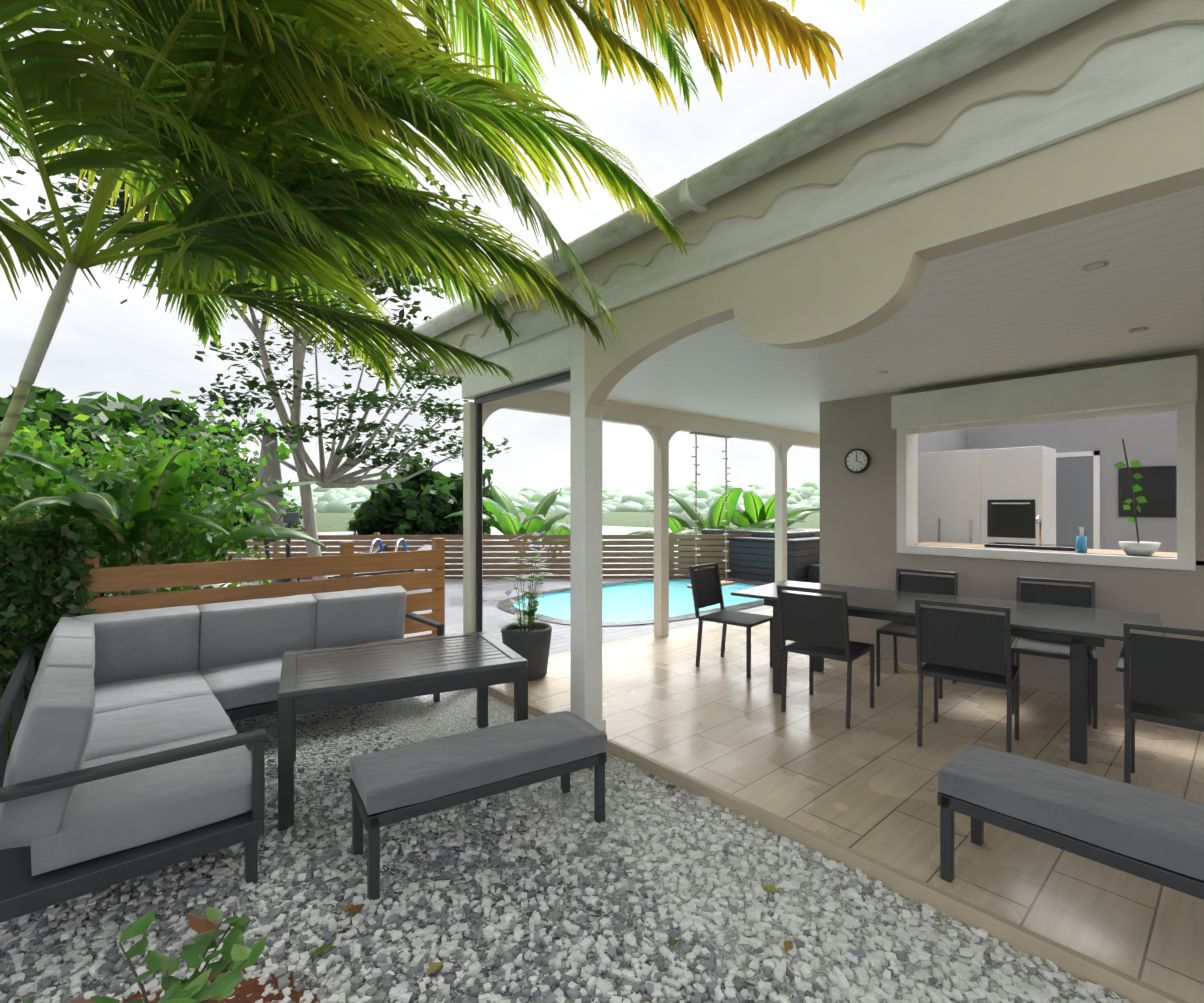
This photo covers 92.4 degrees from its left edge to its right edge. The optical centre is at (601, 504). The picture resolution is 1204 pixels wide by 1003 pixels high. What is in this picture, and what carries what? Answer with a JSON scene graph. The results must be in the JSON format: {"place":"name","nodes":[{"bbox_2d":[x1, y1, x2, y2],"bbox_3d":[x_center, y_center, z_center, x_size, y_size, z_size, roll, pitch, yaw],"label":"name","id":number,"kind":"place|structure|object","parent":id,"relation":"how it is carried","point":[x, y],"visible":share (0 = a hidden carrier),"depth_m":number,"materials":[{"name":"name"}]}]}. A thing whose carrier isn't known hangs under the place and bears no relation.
{"place":"outdoors","nodes":[
{"label":"outdoors","id":0,"kind":"place"},
{"bbox_2d":[0,0,1009,492],"label":"sky","id":1,"kind":"structure","parent":0,"point":[133,348],"materials":[{"name":"white"}]},
{"bbox_2d":[0,511,1121,1002],"bbox_3d":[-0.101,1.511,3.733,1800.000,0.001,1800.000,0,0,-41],"label":"ground","id":2,"kind":"structure","parent":0,"point":[398,721],"depth_m":2.30,"materials":[{"name":"grey gravel"}]},
{"bbox_2d":[0,545,79,716],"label":"chain link fence","id":3,"kind":"object","parent":2,"relation":"on","point":[75,578],"visible":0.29,"depth_m":3.63,"materials":[{"name":"green plant"}]},
{"bbox_2d":[0,513,100,760],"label":"fence creeper","id":4,"kind":"object","parent":3,"relation":"attached to","point":[39,539],"visible":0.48,"depth_m":3.54,"materials":[{"name":"green plant"}]},
{"bbox_2d":[0,384,154,474],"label":"dark tree","id":5,"kind":"object","parent":2,"relation":"on","point":[62,414],"visible":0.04,"depth_m":17.43,"materials":[{"name":"green plant"}]},
{"bbox_2d":[0,390,327,670],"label":"shrubs","id":6,"kind":"object","parent":2,"relation":"on","point":[156,506],"visible":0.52,"depth_m":4.26,"materials":[{"name":"green plant"}]},
{"bbox_2d":[74,391,258,493],"bbox_3d":[-18.684,0.164,23.352,8.842,9.620,8.452,0,0,-41],"label":"dark tree","id":7,"kind":"object","parent":2,"relation":"on","point":[125,412],"visible":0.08,"depth_m":22.32,"materials":[{"name":"green plant"}]},
{"bbox_2d":[122,966,316,1002],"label":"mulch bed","id":8,"kind":"object","parent":2,"relation":"on","point":[245,989],"visible":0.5,"depth_m":1.77,"materials":[{"name":"brown soil"}]},
{"bbox_2d":[23,907,265,1002],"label":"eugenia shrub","id":9,"kind":"object","parent":8,"relation":"on","point":[196,986],"visible":1,"depth_m":1.57,"materials":[{"name":"green plant"}]},
{"bbox_2d":[0,586,444,922],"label":"corner sofa","id":10,"kind":"object","parent":2,"relation":"on","point":[131,756],"visible":0.88,"depth_m":2.39,"materials":[{"name":"fabric"}]},
{"bbox_2d":[222,499,302,529],"bbox_3d":[-23.430,4.926,37.111,9.224,12.663,7.921,0,0,-41],"label":"tree","id":11,"kind":"object","parent":2,"relation":"on","point":[289,508],"visible":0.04,"depth_m":37.05,"materials":[{"name":"green plant"}]},
{"bbox_2d":[81,538,444,638],"bbox_3d":[-2.412,0.911,4.534,2.500,1.200,0.114,0,0,-41],"label":"wooden fence","id":12,"kind":"object","parent":2,"relation":"on","point":[347,563],"visible":0.48,"depth_m":4.40,"materials":[{"name":"brown wood"}]},
{"bbox_2d":[3,525,772,733],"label":"pool deck","id":13,"kind":"structure","parent":2,"relation":"on","point":[627,608],"depth_m":8.93,"materials":[{"name":"grey concrete"}]},
{"bbox_2d":[108,560,238,595],"bbox_3d":[-4.607,1.011,6.261,1.240,0.920,1.240,0,0,-41],"label":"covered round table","id":14,"kind":"object","parent":13,"relation":"on","point":[213,585],"visible":0.04,"depth_m":5.99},
{"bbox_2d":[209,419,285,532],"bbox_3d":[-5.679,0.083,8.812,1.682,2.777,1.000,0,0,1],"label":"patio umbrella","id":15,"kind":"object","parent":13,"relation":"on","point":[267,471],"visible":0.23,"depth_m":8.73,"materials":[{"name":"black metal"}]},
{"bbox_2d":[0,41,539,579],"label":"flamboyant tree","id":16,"kind":"object","parent":13,"relation":"on","point":[322,477],"visible":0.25,"depth_m":9.29,"materials":[{"name":"green plant"}]},
{"bbox_2d":[255,512,305,583],"bbox_3d":[-4.482,0.781,7.835,1.400,1.360,0.550,0,0,29],"label":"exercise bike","id":17,"kind":"object","parent":13,"relation":"on","point":[290,518],"visible":0.38,"depth_m":7.66,"materials":[{"name":"black metal"}]},
{"bbox_2d":[297,544,388,580],"bbox_3d":[-5.042,1.123,10.768,0.615,0.696,1.957,0,0,39],"label":"sun lounger","id":18,"kind":"object","parent":13,"relation":"on","point":[376,549],"visible":0.06,"depth_m":11.30,"materials":[{"name":"metal"}]},
{"bbox_2d":[330,545,431,577],"bbox_3d":[-3.899,1.123,10.302,0.615,0.696,1.957,0,0,44],"label":"sun lounger","id":19,"kind":"object","parent":13,"relation":"on","point":[426,547],"visible":0.27,"depth_m":10.07,"materials":[{"name":"metal"}]},
{"bbox_2d":[370,538,406,575],"bbox_3d":[-3.904,1.497,10.576,0.500,1.748,0.669,0,0,-1],"label":"pool ladder","id":20,"kind":"object","parent":13,"relation":"on","point":[396,547],"visible":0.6,"depth_m":10.69,"materials":[{"name":"metal"}]},
{"bbox_2d":[0,532,819,578],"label":"slat fence","id":21,"kind":"object","parent":13,"relation":"on","point":[276,549],"visible":0.04,"depth_m":11.50,"materials":[{"name":"brown wood"}]},
{"bbox_2d":[444,484,819,563],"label":"banana plants","id":22,"kind":"object","parent":13,"relation":"on","point":[753,511],"visible":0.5,"depth_m":13.68,"materials":[{"name":"green plant"}]},
{"bbox_2d":[678,527,819,582],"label":"hot tub","id":23,"kind":"structure","parent":13,"relation":"on","point":[752,557],"depth_m":11.11,"materials":[{"name":"grey plastic"}]},
{"bbox_2d":[278,631,527,830],"bbox_3d":[-1.147,1.191,3.318,1.220,0.640,0.850,0,0,-27],"label":"outdoor table","id":24,"kind":"object","parent":2,"relation":"on","point":[319,679],"visible":0.98,"depth_m":3.08,"materials":[{"name":"wood"}]},
{"bbox_2d":[346,453,494,534],"bbox_3d":[-9.081,1.886,29.364,7.583,9.198,8.281,0,0,-41],"label":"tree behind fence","id":25,"kind":"object","parent":2,"relation":"on","point":[426,502],"visible":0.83,"depth_m":27.43,"materials":[{"name":"green plant"}]},
{"bbox_2d":[0,0,864,462],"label":"areca palms","id":26,"kind":"object","parent":2,"relation":"on","point":[232,102],"visible":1,"depth_m":2.46,"materials":[{"name":"green plant"}]},
{"bbox_2d":[350,711,606,899],"bbox_3d":[-0.533,1.297,2.620,1.080,0.429,0.396,0,0,-32],"label":"bench","id":27,"kind":"object","parent":2,"relation":"on","point":[396,784],"visible":1,"depth_m":2.48,"materials":[{"name":"fabric"}]},
{"bbox_2d":[0,718,1130,1002],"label":"loose gravel chips","id":28,"kind":"object","parent":2,"relation":"on","point":[424,940],"visible":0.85,"depth_m":2.05,"materials":[{"name":"gravel"}]},
{"bbox_2d":[896,412,1203,565],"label":"kitchen room","id":29,"kind":"object","parent":2,"relation":"on","point":[1053,486],"visible":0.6,"depth_m":6.75,"materials":[{"name":"white wood"}]},
{"bbox_2d":[476,608,1203,1002],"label":"terrace floor","id":30,"kind":"structure","parent":0,"point":[810,772],"depth_m":3.19,"materials":[{"name":"tile"}]},
{"bbox_2d":[501,531,552,680],"bbox_3d":[-0.647,0.834,4.788,0.439,1.235,0.731,0,0,9],"label":"pot with plant","id":31,"kind":"object","parent":30,"relation":"on","point":[529,640],"visible":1,"depth_m":4.78,"materials":[{"name":"black plant"}]},
{"bbox_2d":[463,322,786,730],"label":"columns","id":32,"kind":"structure","parent":30,"relation":"on","point":[585,568],"depth_m":3.71,"materials":[{"name":"white paint"}]},
{"bbox_2d":[462,326,819,631],"bbox_3d":[2.899,0.141,7.458,9.575,2.620,1.475,0,0,-41],"label":"veranda side frame","id":33,"kind":"object","parent":30,"relation":"on","point":[534,366],"visible":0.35,"depth_m":4.78,"materials":[{"name":"beige paint"}]},
{"bbox_2d":[687,432,734,588],"bbox_3d":[1.323,0.064,6.973,0.720,1.845,0.180,0,0,-41],"label":"swing","id":34,"kind":"object","parent":33,"relation":"hanging from","point":[724,583],"visible":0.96,"depth_m":7.01,"materials":[{"name":"wood"}]},
{"bbox_2d":[689,563,772,677],"bbox_3d":[1.162,1.004,5.180,0.600,0.894,0.460,0,0,42],"label":"dining chair","id":35,"kind":"object","parent":30,"relation":"on","point":[706,587],"visible":0.92,"depth_m":5.18,"materials":[{"name":"metal"}]},
{"bbox_2d":[777,585,873,728],"bbox_3d":[1.575,1.004,4.050,0.460,0.894,0.600,0,0,42],"label":"dining chair","id":36,"kind":"object","parent":30,"relation":"on","point":[811,626],"visible":1,"depth_m":3.88,"materials":[{"name":"metal"}]},
{"bbox_2d":[876,568,957,698],"bbox_3d":[2.558,1.004,4.674,0.460,0.894,0.600,0,0,42],"label":"dining chair","id":37,"kind":"object","parent":30,"relation":"on","point":[929,584],"visible":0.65,"depth_m":4.80,"materials":[{"name":"metal"}]},
{"bbox_2d":[731,580,1166,763],"bbox_3d":[2.292,1.076,4.149,2.500,0.750,1.000,0,0,42],"label":"dining table","id":38,"kind":"object","parent":30,"relation":"on","point":[1082,631],"visible":0.75,"depth_m":3.75,"materials":[{"name":"wood"}]},
{"bbox_2d":[915,598,1018,752],"bbox_3d":[2.212,1.004,3.484,0.460,0.894,0.600,0,0,40],"label":"dining chair","id":39,"kind":"object","parent":30,"relation":"on","point":[962,646],"visible":0.98,"depth_m":3.30,"materials":[{"name":"metal"}]},
{"bbox_2d":[820,348,1203,704],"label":"wall","id":40,"kind":"structure","parent":30,"relation":"on","point":[868,519],"depth_m":4.64,"materials":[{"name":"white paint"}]},
{"bbox_2d":[845,448,870,472],"bbox_3d":[2.483,-0.424,5.609,0.040,0.240,0.240,0,0,-41],"label":"wall clock","id":41,"kind":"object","parent":40,"relation":"attached to","point":[857,460],"depth_m":5.59,"materials":[{"name":"white metal"}]},
{"bbox_2d":[541,185,1203,433],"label":"ceiling","id":42,"kind":"structure","parent":40,"relation":"on","point":[1125,282],"depth_m":3.50,"materials":[{"name":"white paint"}]},
{"bbox_2d":[412,0,1203,377],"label":"roof fascia","id":43,"kind":"structure","parent":42,"relation":"attached to","point":[1006,82],"depth_m":2.15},
{"bbox_2d":[585,87,1203,418],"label":"arched beam","id":44,"kind":"structure","parent":42,"relation":"attached to","point":[852,278],"depth_m":2.24,"materials":[{"name":"beige paint"}]},
{"bbox_2d":[1076,439,1160,555],"bbox_3d":[3.837,-0.055,4.301,0.230,0.861,0.477,0,0,-41],"label":"sill bottle and planter","id":45,"kind":"object","parent":40,"relation":"on","point":[1136,548],"visible":0.9,"depth_m":4.22,"materials":[{"name":"plant"}]},
{"bbox_2d":[1011,577,1097,728],"bbox_3d":[3.207,1.004,4.098,0.460,0.894,0.600,0,0,39],"label":"dining chair","id":46,"kind":"object","parent":30,"relation":"on","point":[1074,596],"visible":0.56,"depth_m":4.20,"materials":[{"name":"metal"}]},
{"bbox_2d":[937,742,1203,899],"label":"terrace bench","id":47,"kind":"object","parent":30,"relation":"on","point":[1149,834],"visible":1,"depth_m":2.00,"materials":[{"name":"fabric"}]},
{"bbox_2d":[1116,622,1203,783],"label":"dining chair","id":48,"kind":"object","parent":30,"relation":"on","point":[1167,681],"visible":0.96,"depth_m":2.67,"materials":[{"name":"metal"}]},
{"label":"distant hills","id":49,"kind":"structure","parent":0,"visible":0},
{"bbox_2d":[282,477,819,512],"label":"ridge forest","id":50,"kind":"object","parent":49,"relation":"on","point":[806,493],"visible":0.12,"depth_m":155.98,"materials":[{"name":"green plant"}]}
]}

